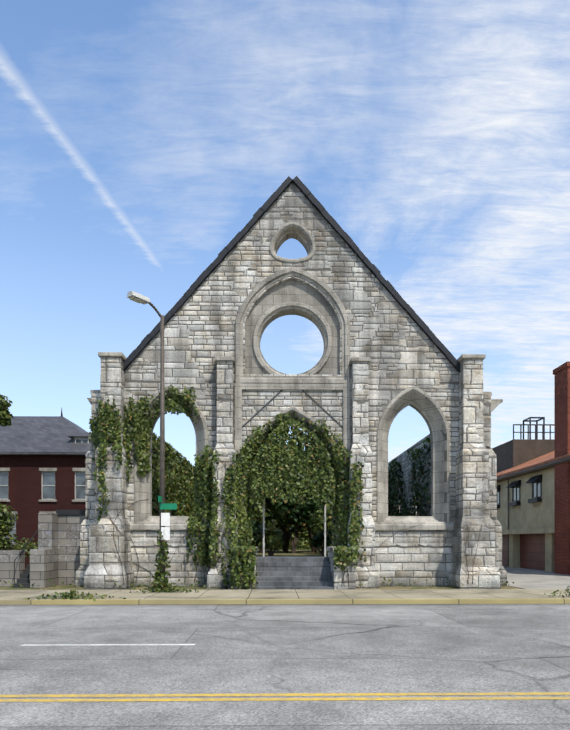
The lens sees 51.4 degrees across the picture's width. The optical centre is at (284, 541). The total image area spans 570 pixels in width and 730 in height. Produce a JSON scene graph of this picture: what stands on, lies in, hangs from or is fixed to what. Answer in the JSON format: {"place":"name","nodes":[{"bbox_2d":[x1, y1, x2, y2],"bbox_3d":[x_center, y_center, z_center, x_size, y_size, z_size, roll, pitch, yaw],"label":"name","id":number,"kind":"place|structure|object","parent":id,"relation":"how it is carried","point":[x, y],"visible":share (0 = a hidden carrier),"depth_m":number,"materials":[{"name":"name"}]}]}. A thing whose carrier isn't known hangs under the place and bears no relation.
{"place":"outdoors","nodes":[
{"label":"outdoors","id":0,"kind":"place"},
{"bbox_2d":[0,455,85,568],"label":"brick building wall","id":1,"kind":"structure","parent":0,"point":[24,485],"depth_m":39.45,"materials":[{"name":"red brick"}]},
{"bbox_2d":[0,437,88,544],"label":"brick house window sills","id":2,"kind":"structure","parent":1,"relation":"attached to","point":[40,469],"depth_m":39.42,"materials":[{"name":"grey stone"}]},
{"bbox_2d":[0,439,88,542],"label":"window frames","id":3,"kind":"structure","parent":1,"relation":"attached to","point":[54,485],"depth_m":39.58,"materials":[{"name":"white wood"}]},
{"bbox_2d":[0,440,87,541],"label":"window panes","id":4,"kind":"structure","parent":3,"relation":"in","point":[48,479],"depth_m":39.63,"materials":[{"name":"grey glass"}]},
{"bbox_2d":[0,416,91,454],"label":"roof","id":5,"kind":"structure","parent":1,"relation":"on","point":[34,435],"depth_m":41.22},
{"bbox_2d":[71,437,91,442],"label":"dormer wall","id":6,"kind":"structure","parent":0,"point":[72,440],"depth_m":40.39,"materials":[{"name":"grey"}]},
{"bbox_2d":[68,432,91,437],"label":"dormer roof","id":7,"kind":"structure","parent":6,"relation":"on","point":[80,434],"depth_m":40.42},
{"bbox_2d":[0,585,520,589],"bbox_3d":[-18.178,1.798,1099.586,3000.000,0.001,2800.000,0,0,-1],"label":"ground","id":8,"kind":"structure","parent":0,"point":[64,587],"depth_m":22.78,"materials":[{"name":"green plant"}]},
{"bbox_2d":[13,560,29,587],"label":"side stairs","id":9,"kind":"structure","parent":8,"relation":"on","point":[25,581],"depth_m":23.36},
{"bbox_2d":[0,513,85,587],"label":"annex wall","id":10,"kind":"structure","parent":8,"relation":"on","point":[55,557],"depth_m":23.78,"materials":[{"name":"grey stone"}]},
{"bbox_2d":[14,510,85,582],"bbox_3d":[-9.079,0.188,24.509,3.030,3.020,2.789,0,0,-1],"label":"wall coping","id":11,"kind":"object","parent":10,"relation":"on","point":[70,512],"visible":0.38,"depth_m":24.43,"materials":[{"name":"grey stone"}]},
{"bbox_2d":[148,302,166,590],"bbox_3d":[-4.207,-3.002,19.422,0.309,9.600,0.875,0,0,29],"label":"street lamp pole","id":12,"kind":"object","parent":8,"relation":"on","point":[162,439],"visible":0.67,"depth_m":19.61,"materials":[{"name":"grey metal"}]},
{"bbox_2d":[130,296,143,302],"bbox_3d":[-4.703,-7.667,18.794,0.220,0.050,0.400,0,0,36],"label":"street light lens","id":13,"kind":"object","parent":12,"relation":"attached to","point":[135,299],"visible":1,"depth_m":18.78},
{"bbox_2d":[127,291,149,303],"bbox_3d":[-4.656,-7.767,18.859,0.300,0.150,0.700,0,0,36],"label":"street light head","id":14,"kind":"object","parent":12,"relation":"attached to","point":[145,299],"visible":0.86,"depth_m":18.73},
{"bbox_2d":[161,513,169,539],"bbox_3d":[-3.943,-0.507,19.549,0.290,0.890,0.015,0,0,-1],"label":"parking sign","id":15,"kind":"object","parent":12,"relation":"attached to","point":[165,519],"visible":0.89,"depth_m":19.54,"materials":[{"name":"white metal"}]},
{"bbox_2d":[158,496,176,509],"bbox_3d":[-3.847,-1.272,19.523,0.560,0.420,0.900,0,0,-1],"label":"street name sign","id":16,"kind":"object","parent":12,"relation":"attached to","point":[168,506],"visible":0.89,"depth_m":19.54,"materials":[{"name":"green metal"}]},
{"bbox_2d":[154,528,170,591],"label":"pole vine leaves","id":17,"kind":"object","parent":8,"relation":"on","point":[158,561],"visible":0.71,"depth_m":19.54,"materials":[{"name":"green plant"}]},
{"bbox_2d":[152,450,195,515],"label":"side wall","id":18,"kind":"structure","parent":8,"relation":"on","point":[171,513],"depth_m":30.27,"materials":[{"name":"stone"}]},
{"bbox_2d":[89,385,366,589],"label":"ivy leaves","id":19,"kind":"object","parent":8,"relation":"on","point":[331,492],"visible":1,"depth_m":23.43,"materials":[{"name":"green plant"}]},
{"bbox_2d":[0,599,569,604],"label":"kerb","id":20,"kind":"structure","parent":8,"relation":"on","point":[247,601],"depth_m":16.95,"materials":[{"name":"concrete"}]},
{"bbox_2d":[0,575,569,601],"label":"weed leaves","id":21,"kind":"object","parent":8,"relation":"on","point":[77,596],"visible":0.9,"depth_m":19.38,"materials":[{"name":"green plant"}]},
{"bbox_2d":[75,393,506,586],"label":"side buttresses","id":22,"kind":"structure","parent":8,"relation":"on","point":[86,522],"depth_m":23.76,"materials":[{"name":"stone"}]},
{"bbox_2d":[90,390,491,395],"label":"side buttress caps","id":23,"kind":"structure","parent":22,"relation":"on","point":[98,391],"depth_m":23.92,"materials":[{"name":"stone"}]},
{"bbox_2d":[87,398,502,411],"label":"cornice stones","id":24,"kind":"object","parent":22,"relation":"attached to","point":[495,403],"depth_m":24.19,"materials":[{"name":"stone"}]},
{"bbox_2d":[124,182,458,586],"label":"stone facade wall","id":25,"kind":"structure","parent":8,"relation":"on","point":[393,342],"depth_m":23.76,"materials":[{"name":"stone"}]},
{"bbox_2d":[134,384,207,522],"bbox_3d":[-4.555,-3.391,24.021,2.950,5.798,0.820,0,0,-1],"label":"window frame","id":26,"kind":"object","parent":25,"relation":"attached to","point":[142,493],"visible":0.48,"depth_m":23.84,"materials":[{"name":"stone"}]},
{"bbox_2d":[123,176,460,371],"bbox_3d":[0.284,-10.376,24.067,14.799,8.379,0.954,0,0,-1],"label":"roof coping","id":27,"kind":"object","parent":25,"relation":"attached to","point":[260,212],"depth_m":23.63,"materials":[{"name":"black metal"}]},
{"bbox_2d":[245,279,339,374],"bbox_3d":[0.293,-8.652,24.180,3.820,3.900,0.550,0,0,-1],"label":"recessed wall panel","id":28,"kind":"object","parent":25,"relation":"attached to","point":[292,290],"visible":0.71,"depth_m":23.91,"materials":[{"name":"grey stone"}]},
{"bbox_2d":[252,302,331,373],"bbox_3d":[0.294,-8.062,24.160,3.240,3.240,0.690,0,0,-1],"label":"round window surround","id":29,"kind":"object","parent":28,"relation":"attached to","point":[269,313],"visible":0.79,"depth_m":23.84,"materials":[{"name":"grey stone"}]},
{"bbox_2d":[235,267,349,382],"bbox_3d":[0.300,-8.661,23.779,4.620,4.719,0.248,0,0,-1],"label":"panel frame","id":30,"kind":"object","parent":25,"relation":"attached to","point":[317,282],"visible":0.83,"depth_m":23.69,"materials":[{"name":"stone"}]},
{"bbox_2d":[269,222,315,262],"bbox_3d":[0.294,-11.985,24.110,1.853,1.652,0.810,0,0,-1],"label":"window surround","id":31,"kind":"object","parent":25,"relation":"attached to","point":[300,233],"visible":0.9,"depth_m":23.76,"materials":[{"name":"stone"}]},
{"bbox_2d":[243,406,341,545],"bbox_3d":[0.295,-1.584,24.105,4.240,7.705,0.820,0,0,-1],"label":"doorway arch","id":32,"kind":"structure","parent":25,"relation":"attached to","point":[300,414],"depth_m":23.75,"materials":[{"name":"stone"}]},
{"bbox_2d":[235,383,349,515],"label":"jamb trim","id":33,"kind":"structure","parent":25,"relation":"attached to","point":[240,387],"depth_m":23.68,"materials":[{"name":"stone"}]},
{"bbox_2d":[242,390,342,427],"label":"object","id":34,"kind":"object","parent":33,"relation":"attached to","point":[323,409],"visible":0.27,"depth_m":23.73,"materials":[{"name":"grey stone"}]},
{"bbox_2d":[377,385,449,523],"bbox_3d":[5.144,-3.391,24.188,2.950,5.798,0.820,0,0,-1],"label":"window frame","id":35,"kind":"object","parent":25,"relation":"attached to","point":[425,406],"visible":0.96,"depth_m":24.00,"materials":[{"name":"stone"}]},
{"bbox_2d":[84,357,500,589],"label":"buttresses","id":36,"kind":"structure","parent":8,"relation":"on","point":[105,569],"depth_m":23.02,"materials":[{"name":"stone"}]},
{"bbox_2d":[87,459,481,586],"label":"ivy stems","id":37,"kind":"object","parent":36,"relation":"attached to","point":[248,556],"visible":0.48,"depth_m":22.87,"materials":[{"name":"brown plant"}]},
{"bbox_2d":[130,522,453,529],"bbox_3d":[0.302,-0.642,23.700,13.400,0.320,0.110,0,0,-1],"label":"window sill","id":38,"kind":"structure","parent":36,"relation":"attached to","point":[380,526],"depth_m":23.72,"materials":[{"name":"stone"}]},
{"bbox_2d":[98,352,485,364],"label":"buttress caps","id":39,"kind":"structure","parent":36,"relation":"on","point":[352,359],"depth_m":23.24,"materials":[{"name":"stone"}]},
{"bbox_2d":[257,550,327,556],"bbox_3d":[0.062,1.248,37.628,13.480,1.100,27.730,0,0,-1],"label":"landing","id":40,"kind":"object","parent":8,"relation":"on","point":[282,553],"depth_m":35.08,"materials":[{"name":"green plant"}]},
{"bbox_2d":[152,433,331,549],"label":"ivy leaves","id":41,"kind":"object","parent":40,"relation":"on","point":[180,492],"visible":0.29,"depth_m":34.82,"materials":[{"name":"green plant"}]},
{"bbox_2d":[192,441,388,556],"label":"trees","id":42,"kind":"object","parent":40,"relation":"on","point":[304,511],"depth_m":34.44,"materials":[{"name":"green plant"}]},
{"bbox_2d":[256,556,332,589],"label":"front steps","id":43,"kind":"structure","parent":8,"relation":"on","point":[293,572],"depth_m":22.21,"materials":[{"name":"stone"}]},
{"bbox_2d":[263,480,325,556],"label":"handrail posts","id":44,"kind":"object","parent":43,"relation":"on","point":[264,529],"depth_m":24.18,"materials":[{"name":"metal"}]},
{"bbox_2d":[233,547,356,589],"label":"stair side walls","id":45,"kind":"structure","parent":8,"relation":"on","point":[337,574],"depth_m":21.28,"materials":[{"name":"stone"}]},
{"bbox_2d":[258,517,331,549],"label":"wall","id":46,"kind":"structure","parent":8,"relation":"on","point":[293,538],"depth_m":51.52,"materials":[{"name":"stone"}]},
{"bbox_2d":[388,434,430,515],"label":"side wall","id":47,"kind":"structure","parent":8,"relation":"on","point":[403,460],"depth_m":32.59,"materials":[{"name":"stone"}]},
{"bbox_2d":[388,438,430,515],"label":"ivy leaves","id":48,"kind":"object","parent":47,"relation":"attached to","point":[399,483],"visible":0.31,"depth_m":31.08,"materials":[{"name":"green plant"}]},
{"bbox_2d":[0,604,569,729],"bbox_3d":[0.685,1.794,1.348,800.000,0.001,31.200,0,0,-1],"label":"road","id":49,"kind":"structure","parent":0,"point":[369,648],"depth_m":8.66,"materials":[{"name":"grey asphalt"}]},
{"bbox_2d":[20,644,194,645],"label":"white road marking","id":50,"kind":"object","parent":49,"relation":"on","point":[94,644],"visible":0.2,"depth_m":10.32,"materials":[{"name":"paint"}]},
{"bbox_2d":[0,692,569,701],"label":"yellow road marking","id":51,"kind":"object","parent":49,"relation":"on","point":[279,699],"visible":1,"depth_m":6.81,"materials":[{"name":"paint"}]},
{"bbox_2d":[0,589,569,599],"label":"sidewalk","id":52,"kind":"structure","parent":0,"point":[357,594],"depth_m":18.67,"materials":[{"name":"grey concrete"}]},
{"bbox_2d":[0,0,569,465],"label":"sky","id":53,"kind":"structure","parent":0,"point":[139,138],"materials":[{"name":"blue"}]},
{"bbox_2d":[492,439,553,477],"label":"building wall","id":54,"kind":"structure","parent":0,"point":[513,453],"depth_m":44.07,"materials":[{"name":"brown paint"}]},
{"bbox_2d":[513,417,553,438],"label":"rooftop railing","id":55,"kind":"object","parent":54,"relation":"on","point":[536,432],"visible":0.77,"depth_m":44.09,"materials":[{"name":"metal"}]},
{"bbox_2d":[503,566,569,589],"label":"alley pavement","id":56,"kind":"structure","parent":0,"point":[523,578],"depth_m":27.89,"materials":[{"name":"concrete"}]},
{"bbox_2d":[496,467,553,571],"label":"building wall","id":57,"kind":"structure","parent":56,"relation":"on","point":[525,517],"depth_m":37.65,"materials":[{"name":"beige paint"}]},
{"bbox_2d":[496,474,541,508],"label":"stucco window awnings","id":58,"kind":"object","parent":57,"relation":"attached to","point":[533,479],"visible":0.79,"depth_m":38.80,"materials":[{"name":"black metal"}]},
{"bbox_2d":[498,481,541,503],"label":"window frames","id":59,"kind":"structure","parent":57,"relation":"in","point":[519,492],"depth_m":36.96,"materials":[{"name":"black metal"}]},
{"bbox_2d":[497,482,539,503],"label":"windows","id":60,"kind":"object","parent":59,"relation":"in","point":[534,491],"visible":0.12,"depth_m":39.18,"materials":[{"name":"grey glass"}]},
{"bbox_2d":[502,534,544,569],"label":"garage doors","id":61,"kind":"structure","parent":57,"relation":"attached to","point":[532,551],"depth_m":38.63,"materials":[{"name":"paint"}]},
{"bbox_2d":[497,451,569,477],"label":"roof","id":62,"kind":"structure","parent":57,"relation":"on","point":[543,459],"depth_m":38.33,"materials":[{"name":"tile"}]},
{"bbox_2d":[497,460,569,481],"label":"stucco building fascia","id":63,"kind":"structure","parent":62,"relation":"attached to","point":[529,472],"depth_m":36.66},
{"bbox_2d":[497,457,569,565],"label":"gutter and downspout","id":64,"kind":"object","parent":57,"relation":"attached to","point":[541,466],"visible":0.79,"depth_m":37.79,"materials":[{"name":"metal"}]},
{"bbox_2d":[553,361,569,574],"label":"brick chimney","id":65,"kind":"object","parent":56,"relation":"on","point":[561,373],"visible":0.9,"depth_m":32.37,"materials":[{"name":"red brick"}]},
{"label":"tree branches","id":66,"kind":"object","parent":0,"visible":0},
{"bbox_2d":[0,394,37,559],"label":"tree","id":67,"kind":"object","parent":66,"relation":"attached to","point":[6,522],"visible":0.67,"depth_m":30.10,"materials":[{"name":"green plant"}]}
]}

